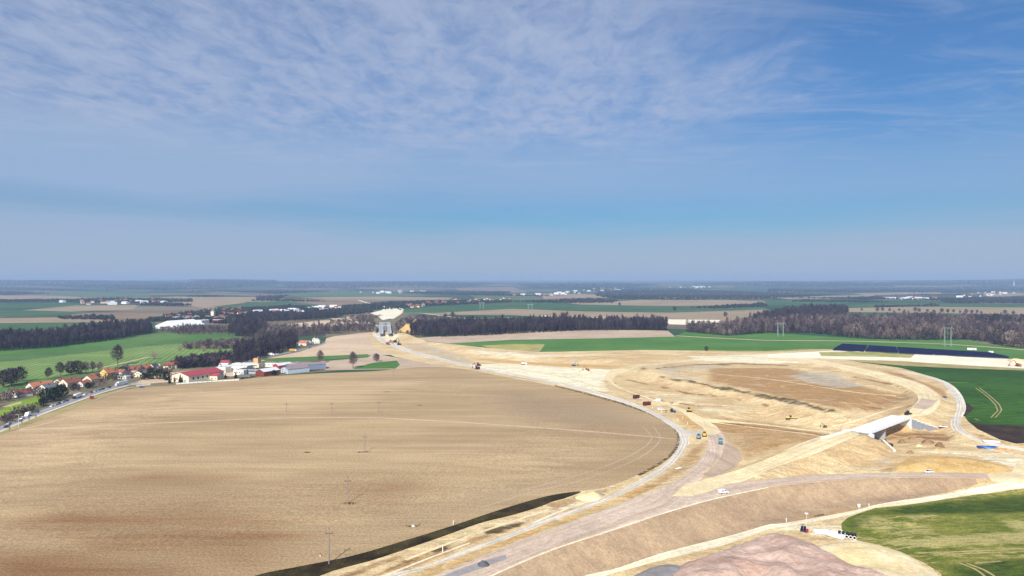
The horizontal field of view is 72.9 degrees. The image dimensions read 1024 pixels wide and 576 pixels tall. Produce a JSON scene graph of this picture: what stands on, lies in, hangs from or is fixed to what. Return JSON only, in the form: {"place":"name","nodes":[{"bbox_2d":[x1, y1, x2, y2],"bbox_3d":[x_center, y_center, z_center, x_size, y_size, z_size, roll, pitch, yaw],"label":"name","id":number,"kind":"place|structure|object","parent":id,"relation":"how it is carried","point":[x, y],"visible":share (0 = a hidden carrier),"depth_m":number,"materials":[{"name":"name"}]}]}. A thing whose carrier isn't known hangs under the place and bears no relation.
{"place":"outdoors","nodes":[
{"label":"outdoors","id":0,"kind":"place"},
{"bbox_2d":[0,395,43,416],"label":"lawn","id":1,"kind":"structure","parent":0,"point":[30,401],"depth_m":592.38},
{"bbox_2d":[0,295,80,299],"bbox_3d":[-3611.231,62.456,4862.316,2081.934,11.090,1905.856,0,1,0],"label":"field","id":2,"kind":"structure","parent":0,"point":[7,297],"depth_m":4768.79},
{"bbox_2d":[0,310,84,316],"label":"field","id":3,"kind":"structure","parent":0,"point":[8,313],"depth_m":2294.19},
{"bbox_2d":[0,303,85,307],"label":"field","id":4,"kind":"structure","parent":0,"point":[39,305],"depth_m":3032.39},
{"bbox_2d":[0,385,128,431],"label":"pavement","id":5,"kind":"structure","parent":0,"point":[56,408],"depth_m":569.22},
{"bbox_2d":[0,382,140,429],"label":"village road","id":6,"kind":"structure","parent":0,"point":[56,406],"depth_m":597.24,"materials":[{"name":"asphalt"}]},
{"bbox_2d":[0,317,150,322],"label":"field","id":7,"kind":"structure","parent":0,"point":[33,320],"depth_m":1826.99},
{"bbox_2d":[0,386,154,434],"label":"road verge","id":8,"kind":"structure","parent":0,"point":[57,412],"depth_m":560.46,"materials":[{"name":"beige soil"}]},
{"bbox_2d":[0,322,156,331],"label":"green field","id":9,"kind":"structure","parent":0,"point":[26,326],"depth_m":1621.14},
{"bbox_2d":[31,305,137,311],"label":"field","id":10,"kind":"structure","parent":0,"point":[95,308],"depth_m":2739.06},
{"bbox_2d":[32,291,150,297],"bbox_3d":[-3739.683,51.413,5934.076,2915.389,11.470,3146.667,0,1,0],"label":"field","id":11,"kind":"structure","parent":0,"point":[100,294],"depth_m":5868.70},
{"bbox_2d":[0,343,232,387],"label":"striped meadow","id":12,"kind":"structure","parent":0,"point":[35,369],"depth_m":934.55,"materials":[{"name":"plant"}]},
{"bbox_2d":[71,313,165,319],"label":"field","id":13,"kind":"structure","parent":0,"point":[121,316],"depth_m":2101.49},
{"bbox_2d":[57,313,114,319],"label":"wood","id":14,"kind":"object","parent":13,"relation":"on","point":[94,316],"visible":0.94,"depth_m":1899.69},
{"bbox_2d":[0,332,242,392],"bbox_3d":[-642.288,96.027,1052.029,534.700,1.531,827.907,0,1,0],"label":"meadow","id":15,"kind":"structure","parent":0,"point":[69,352],"depth_m":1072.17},
{"bbox_2d":[0,369,13,386],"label":"leafless tree","id":16,"kind":"object","parent":15,"relation":"on","point":[4,376],"visible":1,"depth_m":689.37,"materials":[{"name":"grey plant"}]},
{"bbox_2d":[181,336,253,348],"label":"shrubs","id":17,"kind":"object","parent":15,"relation":"on","point":[206,343],"visible":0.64,"depth_m":1102.31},
{"bbox_2d":[0,341,339,425],"bbox_3d":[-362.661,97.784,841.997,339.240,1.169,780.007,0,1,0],"label":"village ground","id":18,"kind":"structure","parent":0,"point":[68,396],"depth_m":714.46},
{"bbox_2d":[37,388,56,401],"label":"evergreen shrub","id":19,"kind":"object","parent":18,"relation":"on","point":[49,392],"visible":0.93,"depth_m":600.16,"materials":[{"name":"green plant"}]},
{"bbox_2d":[0,364,171,422],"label":"shrubs","id":20,"kind":"object","parent":18,"relation":"on","point":[5,417],"visible":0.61,"depth_m":661.57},
{"bbox_2d":[171,350,236,368],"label":"shrubs","id":21,"kind":"object","parent":18,"relation":"on","point":[208,359],"visible":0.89,"depth_m":862.77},
{"bbox_2d":[231,329,297,361],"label":"wood","id":22,"kind":"object","parent":18,"relation":"on","point":[259,346],"visible":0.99,"depth_m":994.25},
{"bbox_2d":[255,367,279,375],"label":"shed","id":23,"kind":"structure","parent":18,"relation":"on","point":[264,372],"depth_m":773.81,"materials":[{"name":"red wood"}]},
{"bbox_2d":[280,365,309,373],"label":"shed","id":24,"kind":"structure","parent":18,"relation":"on","point":[295,369],"depth_m":797.75,"materials":[{"name":"white metal"}]},
{"bbox_2d":[286,362,325,369],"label":"shed","id":25,"kind":"structure","parent":18,"relation":"on","point":[316,365],"depth_m":829.33,"materials":[{"name":"white metal"}]},
{"bbox_2d":[17,417,340,429],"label":"field track","id":26,"kind":"structure","parent":0,"point":[185,421],"depth_m":509.49,"materials":[{"name":"soil"}]},
{"bbox_2d":[131,360,264,384],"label":"factory yard","id":27,"kind":"structure","parent":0,"point":[157,380],"depth_m":743.65,"materials":[{"name":"concrete"}]},
{"bbox_2d":[172,367,223,382],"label":"hall","id":28,"kind":"structure","parent":27,"relation":"on","point":[197,375],"depth_m":729.79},
{"bbox_2d":[151,297,256,300],"bbox_3d":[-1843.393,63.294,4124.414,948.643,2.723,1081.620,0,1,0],"label":"field","id":29,"kind":"structure","parent":0,"point":[221,298],"depth_m":4133.60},
{"bbox_2d":[182,300,270,307],"bbox_3d":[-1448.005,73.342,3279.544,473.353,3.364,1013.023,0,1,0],"label":"field","id":30,"kind":"structure","parent":0,"point":[203,304],"depth_m":3326.47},
{"bbox_2d":[246,301,319,306],"bbox_3d":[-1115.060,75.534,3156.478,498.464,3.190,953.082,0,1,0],"label":"field","id":31,"kind":"structure","parent":0,"point":[260,304],"depth_m":3343.41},
{"bbox_2d":[261,354,368,363],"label":"green strip","id":32,"kind":"object","parent":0,"point":[289,359],"visible":0.86,"depth_m":946.65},
{"bbox_2d":[285,299,362,305],"bbox_3d":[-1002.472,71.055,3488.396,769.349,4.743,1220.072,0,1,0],"label":"field","id":33,"kind":"structure","parent":0,"point":[337,302],"depth_m":3468.02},
{"bbox_2d":[271,332,389,357],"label":"ploughed field","id":34,"kind":"structure","parent":0,"point":[359,343],"depth_m":1106.16,"materials":[{"name":"soil"}]},
{"bbox_2d":[0,367,676,575],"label":"ploughed field","id":35,"kind":"structure","parent":0,"point":[254,494],"depth_m":389.71,"materials":[{"name":"soil"}]},
{"bbox_2d":[277,292,424,296],"bbox_3d":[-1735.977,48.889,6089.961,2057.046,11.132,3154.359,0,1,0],"label":"field","id":36,"kind":"structure","parent":0,"point":[338,294],"depth_m":5492.27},
{"bbox_2d":[353,361,399,368],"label":"green strip","id":37,"kind":"object","parent":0,"point":[387,365],"visible":1,"depth_m":867.74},
{"bbox_2d":[307,297,450,299],"bbox_3d":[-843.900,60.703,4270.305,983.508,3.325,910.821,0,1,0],"label":"field","id":38,"kind":"structure","parent":0,"point":[385,298],"depth_m":4137.80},
{"bbox_2d":[321,354,450,369],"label":"ploughed field","id":39,"kind":"structure","parent":0,"point":[344,364],"depth_m":888.93,"materials":[{"name":"beige soil"}]},
{"bbox_2d":[371,306,400,319],"bbox_3d":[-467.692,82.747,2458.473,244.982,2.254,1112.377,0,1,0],"label":"works corridor","id":40,"kind":"object","parent":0,"point":[389,313],"visible":0.8,"depth_m":2284.52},
{"bbox_2d":[256,491,580,575],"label":"dark bank","id":41,"kind":"structure","parent":0,"point":[319,568],"depth_m":275.78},
{"bbox_2d":[455,287,525,293],"bbox_3d":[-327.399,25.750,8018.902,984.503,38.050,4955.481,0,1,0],"label":"field","id":42,"kind":"structure","parent":0,"point":[513,290],"depth_m":9079.75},
{"bbox_2d":[471,294,537,299],"bbox_3d":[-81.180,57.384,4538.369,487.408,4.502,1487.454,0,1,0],"label":"field","id":43,"kind":"structure","parent":0,"point":[506,297],"depth_m":4261.44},
{"bbox_2d":[341,417,674,438],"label":"field track","id":44,"kind":"structure","parent":0,"point":[509,425],"depth_m":495.34,"materials":[{"name":"soil"}]},
{"bbox_2d":[0,279,1023,574],"bbox_3d":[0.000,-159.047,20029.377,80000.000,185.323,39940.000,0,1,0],"label":"ground","id":45,"kind":"structure","parent":0,"point":[672,329],"depth_m":6433.59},
{"bbox_2d":[0,287,80,290],"bbox_3d":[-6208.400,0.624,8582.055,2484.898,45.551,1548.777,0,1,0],"label":"wood","id":46,"kind":"object","parent":45,"relation":"on","point":[17,288],"visible":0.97,"depth_m":8360.04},
{"bbox_2d":[0,317,152,350],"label":"tree line","id":47,"kind":"object","parent":45,"relation":"on","point":[66,334],"visible":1,"depth_m":1194.28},
{"bbox_2d":[0,297,192,302],"bbox_3d":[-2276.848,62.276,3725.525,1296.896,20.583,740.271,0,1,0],"label":"wood","id":48,"kind":"object","parent":45,"relation":"on","point":[104,299],"visible":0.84,"depth_m":3672.09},
{"bbox_2d":[0,280,283,289],"bbox_3d":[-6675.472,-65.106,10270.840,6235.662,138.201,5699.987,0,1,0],"label":"wood","id":49,"kind":"object","parent":45,"relation":"on","point":[167,286],"visible":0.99,"depth_m":10754.92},
{"bbox_2d":[155,319,204,328],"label":"warehouse","id":50,"kind":"structure","parent":45,"relation":"on","point":[176,322],"depth_m":1546.02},
{"bbox_2d":[159,322,228,334],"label":"tree line","id":51,"kind":"object","parent":45,"relation":"on","point":[186,328],"visible":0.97,"depth_m":1427.77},
{"bbox_2d":[227,313,267,336],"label":"wood","id":52,"kind":"object","parent":45,"relation":"on","point":[249,323],"visible":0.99,"depth_m":1443.49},
{"bbox_2d":[145,304,373,323],"bbox_3d":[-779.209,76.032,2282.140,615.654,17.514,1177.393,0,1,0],"label":"wood","id":53,"kind":"object","parent":45,"relation":"on","point":[347,310],"visible":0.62,"depth_m":2193.84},
{"bbox_2d":[226,289,326,293],"bbox_3d":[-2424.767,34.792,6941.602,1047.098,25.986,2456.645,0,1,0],"label":"wood","id":54,"kind":"object","parent":45,"relation":"on","point":[283,291],"visible":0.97,"depth_m":6901.36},
{"bbox_2d":[235,309,341,321],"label":"wood","id":55,"kind":"object","parent":45,"relation":"on","point":[293,314],"visible":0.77,"depth_m":1970.19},
{"bbox_2d":[255,323,373,337],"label":"tree line","id":56,"kind":"object","parent":45,"relation":"on","point":[315,330],"visible":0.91,"depth_m":1420.37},
{"bbox_2d":[320,315,436,336],"bbox_3d":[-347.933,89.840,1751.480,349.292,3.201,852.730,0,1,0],"label":"valley scrub","id":57,"kind":"object","parent":45,"relation":"on","point":[379,319],"visible":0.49,"depth_m":1607.48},
{"bbox_2d":[264,318,375,328],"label":"shrubs","id":58,"kind":"object","parent":57,"relation":"on","point":[268,325],"visible":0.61,"depth_m":1591.70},
{"bbox_2d":[322,314,379,330],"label":"shrubs","id":59,"kind":"object","parent":57,"relation":"on","point":[353,317],"visible":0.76,"depth_m":1768.69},
{"bbox_2d":[394,314,458,332],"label":"shrubs","id":60,"kind":"object","parent":57,"relation":"on","point":[412,318],"visible":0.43,"depth_m":1857.38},
{"bbox_2d":[283,281,492,287],"bbox_3d":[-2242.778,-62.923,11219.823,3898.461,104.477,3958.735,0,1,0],"label":"wood","id":61,"kind":"object","parent":45,"relation":"on","point":[369,284],"visible":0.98,"depth_m":11105.16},
{"bbox_2d":[342,299,511,309],"bbox_3d":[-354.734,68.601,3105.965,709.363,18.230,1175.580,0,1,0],"label":"wood","id":62,"kind":"object","parent":45,"relation":"on","point":[390,304],"visible":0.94,"depth_m":3108.01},
{"bbox_2d":[407,290,510,294],"bbox_3d":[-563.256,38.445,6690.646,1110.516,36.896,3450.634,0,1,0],"label":"wood","id":63,"kind":"object","parent":45,"relation":"on","point":[458,292],"visible":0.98,"depth_m":6198.58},
{"bbox_2d":[408,311,668,336],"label":"wood","id":64,"kind":"object","parent":45,"relation":"on","point":[443,326],"visible":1,"depth_m":1435.96,"materials":[{"name":"plant"}]},
{"bbox_2d":[512,282,658,289],"bbox_3d":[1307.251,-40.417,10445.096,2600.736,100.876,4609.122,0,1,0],"label":"wood","id":65,"kind":"object","parent":45,"relation":"on","point":[593,285],"visible":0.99,"depth_m":10719.52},
{"bbox_2d":[321,331,1023,575],"bbox_3d":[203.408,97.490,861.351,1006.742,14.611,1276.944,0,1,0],"label":"excavation","id":66,"kind":"structure","parent":45,"relation":"on","point":[706,397],"depth_m":551.70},
{"bbox_2d":[404,509,549,559],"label":"tyre track","id":67,"kind":"structure","parent":66,"relation":"on","point":[427,551],"depth_m":287.05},
{"bbox_2d":[436,378,725,575],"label":"highway bed","id":68,"kind":"object","parent":66,"relation":"on","point":[658,501],"visible":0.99,"depth_m":301.84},
{"bbox_2d":[444,555,506,575],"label":"gravel patch","id":69,"kind":"object","parent":68,"relation":"on","point":[467,569],"visible":0.94,"depth_m":252.22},
{"bbox_2d":[575,492,604,501],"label":"earth heap","id":70,"kind":"object","parent":66,"relation":"on","point":[590,496],"visible":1,"depth_m":335.62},
{"bbox_2d":[634,564,680,575],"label":"gravel heap","id":71,"kind":"object","parent":66,"relation":"on","point":[666,570],"visible":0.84,"depth_m":262.59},
{"bbox_2d":[605,369,720,434],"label":"highway bed","id":72,"kind":"object","parent":66,"relation":"on","point":[709,428],"visible":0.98,"depth_m":556.27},
{"bbox_2d":[673,480,728,495],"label":"road fork","id":73,"kind":"object","parent":66,"relation":"on","point":[696,488],"visible":1,"depth_m":348.45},
{"bbox_2d":[693,419,838,433],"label":"track","id":74,"kind":"structure","parent":66,"relation":"on","point":[717,420],"depth_m":527.42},
{"bbox_2d":[673,533,887,575],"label":"spoil heap","id":75,"kind":"object","parent":66,"relation":"on","point":[773,554],"visible":0.98,"depth_m":265.16,"materials":[{"name":"soil"}]},
{"bbox_2d":[703,431,859,483],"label":"ramp","id":76,"kind":"structure","parent":66,"relation":"on","point":[806,449],"depth_m":404.07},
{"bbox_2d":[768,357,939,417],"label":"loop ramp","id":77,"kind":"structure","parent":66,"relation":"on","point":[921,391],"depth_m":709.46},
{"bbox_2d":[913,399,936,409],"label":"loop gravel","id":78,"kind":"structure","parent":77,"relation":"on","point":[925,404],"depth_m":566.29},
{"bbox_2d":[844,415,911,438],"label":"bridge","id":79,"kind":"structure","parent":66,"relation":"on","point":[876,429],"depth_m":481.69,"materials":[{"name":"concrete"}]},
{"bbox_2d":[818,541,938,575],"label":"sand heap","id":80,"kind":"object","parent":66,"relation":"on","point":[886,561],"visible":0.69,"depth_m":273.26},
{"bbox_2d":[912,418,936,430],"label":"retaining wall","id":81,"kind":"structure","parent":66,"relation":"on","point":[918,425],"depth_m":507.54,"materials":[{"name":"grey concrete"}]},
{"bbox_2d":[894,456,1008,472],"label":"ochre mound","id":82,"kind":"object","parent":66,"relation":"on","point":[947,464],"visible":1,"depth_m":403.86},
{"bbox_2d":[592,288,828,299],"bbox_3d":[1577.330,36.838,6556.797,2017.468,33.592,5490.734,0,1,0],"label":"wood","id":83,"kind":"object","parent":45,"relation":"on","point":[607,294],"visible":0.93,"depth_m":5627.39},
{"bbox_2d":[751,302,849,319],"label":"wood","id":84,"kind":"object","parent":45,"relation":"on","point":[812,309],"visible":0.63,"depth_m":1935.82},
{"bbox_2d":[685,309,1023,342],"bbox_3d":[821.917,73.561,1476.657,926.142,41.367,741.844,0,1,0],"label":"wood","id":85,"kind":"object","parent":45,"relation":"on","point":[917,325],"visible":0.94,"depth_m":1397.32,"materials":[{"name":"plant"}]},
{"bbox_2d":[694,280,1023,286],"bbox_3d":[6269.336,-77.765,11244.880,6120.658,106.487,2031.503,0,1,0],"label":"wood","id":86,"kind":"object","parent":45,"relation":"on","point":[863,283],"visible":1,"depth_m":11116.75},
{"bbox_2d":[768,285,1023,292],"bbox_3d":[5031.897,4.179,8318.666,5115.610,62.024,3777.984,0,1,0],"label":"wood","id":87,"kind":"object","parent":45,"relation":"on","point":[858,289],"visible":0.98,"depth_m":8198.56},
{"bbox_2d":[940,296,1023,302],"bbox_3d":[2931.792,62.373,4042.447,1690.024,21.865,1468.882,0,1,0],"label":"wood","id":88,"kind":"object","parent":45,"relation":"on","point":[978,299],"visible":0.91,"depth_m":3663.19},
{"bbox_2d":[966,312,1023,322],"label":"wood","id":89,"kind":"object","parent":45,"relation":"on","point":[992,317],"visible":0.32,"depth_m":1550.37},
{"bbox_2d":[0,0,1023,280],"label":"sky","id":90,"kind":"structure","parent":0,"point":[280,140],"materials":[{"name":"blue"}]},
{"bbox_2d":[483,344,544,351],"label":"olive field","id":91,"kind":"structure","parent":0,"point":[524,347],"depth_m":1122.84,"materials":[{"name":"beige soil"}]},
{"bbox_2d":[372,333,688,575],"bbox_3d":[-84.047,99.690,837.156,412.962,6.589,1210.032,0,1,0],"label":"haul road","id":92,"kind":"structure","parent":0,"point":[678,453],"depth_m":402.97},
{"bbox_2d":[383,543,469,575],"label":"tyre track","id":93,"kind":"structure","parent":92,"relation":"on","point":[424,560],"depth_m":260.52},
{"bbox_2d":[419,330,674,342],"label":"ploughed field","id":94,"kind":"structure","parent":0,"point":[574,334],"depth_m":1321.70,"materials":[{"name":"beige soil"}]},
{"bbox_2d":[480,427,660,507],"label":"headland track","id":95,"kind":"structure","parent":0,"point":[589,477],"depth_m":375.47,"materials":[{"name":"beige soil"}]},
{"bbox_2d":[541,293,606,298],"bbox_3d":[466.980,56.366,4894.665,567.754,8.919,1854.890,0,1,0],"label":"field","id":96,"kind":"structure","parent":0,"point":[572,296],"depth_m":4627.64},
{"bbox_2d":[403,301,765,312],"bbox_3d":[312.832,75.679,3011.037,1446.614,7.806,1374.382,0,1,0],"label":"green field","id":97,"kind":"structure","parent":0,"point":[534,305],"depth_m":2727.98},
{"bbox_2d":[514,297,616,302],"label":"wood","id":98,"kind":"object","parent":97,"relation":"on","point":[588,299],"visible":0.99,"depth_m":3450.26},
{"bbox_2d":[691,302,767,307],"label":"wood","id":99,"kind":"object","parent":97,"relation":"on","point":[757,304],"visible":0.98,"depth_m":2822.03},
{"bbox_2d":[424,309,767,320],"bbox_3d":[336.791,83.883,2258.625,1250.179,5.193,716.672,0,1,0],"label":"field","id":100,"kind":"structure","parent":0,"point":[714,315],"depth_m":2267.99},
{"bbox_2d":[555,385,671,427],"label":"dark bank","id":101,"kind":"structure","parent":0,"point":[621,403],"depth_m":612.30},
{"bbox_2d":[542,315,719,324],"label":"sand pit","id":102,"kind":"object","parent":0,"point":[676,321],"visible":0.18,"depth_m":1868.77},
{"bbox_2d":[638,434,679,475],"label":"dark bank","id":103,"kind":"structure","parent":0,"point":[659,463],"depth_m":403.73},
{"bbox_2d":[562,300,764,305],"bbox_3d":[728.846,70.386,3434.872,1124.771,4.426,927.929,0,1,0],"label":"field","id":104,"kind":"structure","parent":0,"point":[676,302],"depth_m":3425.51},
{"bbox_2d":[703,443,741,476],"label":"embankment slope","id":105,"kind":"structure","parent":0,"point":[730,458],"depth_m":416.96,"materials":[{"name":"beige soil"}]},
{"bbox_2d":[494,478,977,575],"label":"embankment slope","id":106,"kind":"structure","parent":0,"point":[709,520],"depth_m":319.18,"materials":[{"name":"soil"}]},
{"bbox_2d":[490,487,768,575],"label":"edge berm","id":107,"kind":"structure","parent":106,"relation":"on","point":[615,529],"depth_m":290.01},
{"bbox_2d":[449,332,1023,358],"bbox_3d":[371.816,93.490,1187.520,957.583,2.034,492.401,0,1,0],"label":"green field","id":108,"kind":"structure","parent":0,"point":[756,342],"depth_m":1172.70,"materials":[{"name":"plant"}]},
{"bbox_2d":[1001,331,1021,346],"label":"leafless tree","id":109,"kind":"object","parent":108,"relation":"on","point":[1009,333],"visible":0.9,"depth_m":1115.77,"materials":[{"name":"grey plant"}]},
{"bbox_2d":[586,482,1023,575],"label":"toe track","id":110,"kind":"structure","parent":0,"point":[751,532],"depth_m":315.71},
{"bbox_2d":[763,299,852,304],"bbox_3d":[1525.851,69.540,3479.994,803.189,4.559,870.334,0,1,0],"label":"field","id":111,"kind":"structure","parent":0,"point":[778,302],"depth_m":3415.76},
{"bbox_2d":[775,295,874,298],"bbox_3d":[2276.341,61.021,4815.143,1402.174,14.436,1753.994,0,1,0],"label":"field","id":112,"kind":"structure","parent":0,"point":[826,296],"depth_m":4921.13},
{"bbox_2d":[688,473,988,504],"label":"branch road","id":113,"kind":"structure","parent":0,"point":[733,488],"depth_m":364.38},
{"bbox_2d":[686,336,1022,349],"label":"field track","id":114,"kind":"structure","parent":0,"point":[859,341],"depth_m":1231.17,"materials":[{"name":"soil"}]},
{"bbox_2d":[819,351,913,357],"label":"olive field","id":115,"kind":"structure","parent":0,"point":[874,354],"depth_m":1000.14,"materials":[{"name":"beige soil"}]},
{"bbox_2d":[768,351,1023,367],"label":"sand field","id":116,"kind":"structure","parent":0,"point":[974,361],"depth_m":944.53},
{"bbox_2d":[854,292,941,294],"bbox_3d":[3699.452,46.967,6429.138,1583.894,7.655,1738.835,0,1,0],"label":"field","id":117,"kind":"structure","parent":0,"point":[905,293],"depth_m":6168.63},
{"bbox_2d":[842,489,1023,575],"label":"rough field","id":118,"kind":"structure","parent":0,"point":[992,521],"depth_m":305.46,"materials":[{"name":"green plant"}]},
{"bbox_2d":[848,312,1017,316],"bbox_3d":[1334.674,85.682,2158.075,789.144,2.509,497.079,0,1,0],"label":"field","id":119,"kind":"structure","parent":0,"point":[879,313],"depth_m":2301.70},
{"bbox_2d":[846,359,1023,369],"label":"dry verge","id":120,"kind":"structure","parent":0,"point":[908,363],"depth_m":872.46,"materials":[{"name":"beige plant"}]},
{"bbox_2d":[846,303,1023,307],"bbox_3d":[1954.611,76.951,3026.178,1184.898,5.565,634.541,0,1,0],"label":"field","id":121,"kind":"structure","parent":0,"point":[951,305],"depth_m":3070.12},
{"bbox_2d":[848,307,1023,313],"bbox_3d":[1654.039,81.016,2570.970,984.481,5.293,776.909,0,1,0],"label":"field","id":122,"kind":"structure","parent":0,"point":[999,310],"depth_m":2592.25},
{"bbox_2d":[854,361,1023,425],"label":"green field","id":123,"kind":"structure","parent":0,"point":[1004,389],"depth_m":672.80,"materials":[{"name":"plant"}]},
{"bbox_2d":[889,368,1023,450],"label":"site road","id":124,"kind":"structure","parent":0,"point":[955,423],"depth_m":554.15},
{"bbox_2d":[968,421,1023,443],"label":"dark soil strip","id":125,"kind":"object","parent":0,"point":[1012,433],"visible":1,"depth_m":485.54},
{"bbox_2d":[987,462,1023,483],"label":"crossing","id":126,"kind":"object","parent":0,"point":[1016,475],"visible":1,"depth_m":371.89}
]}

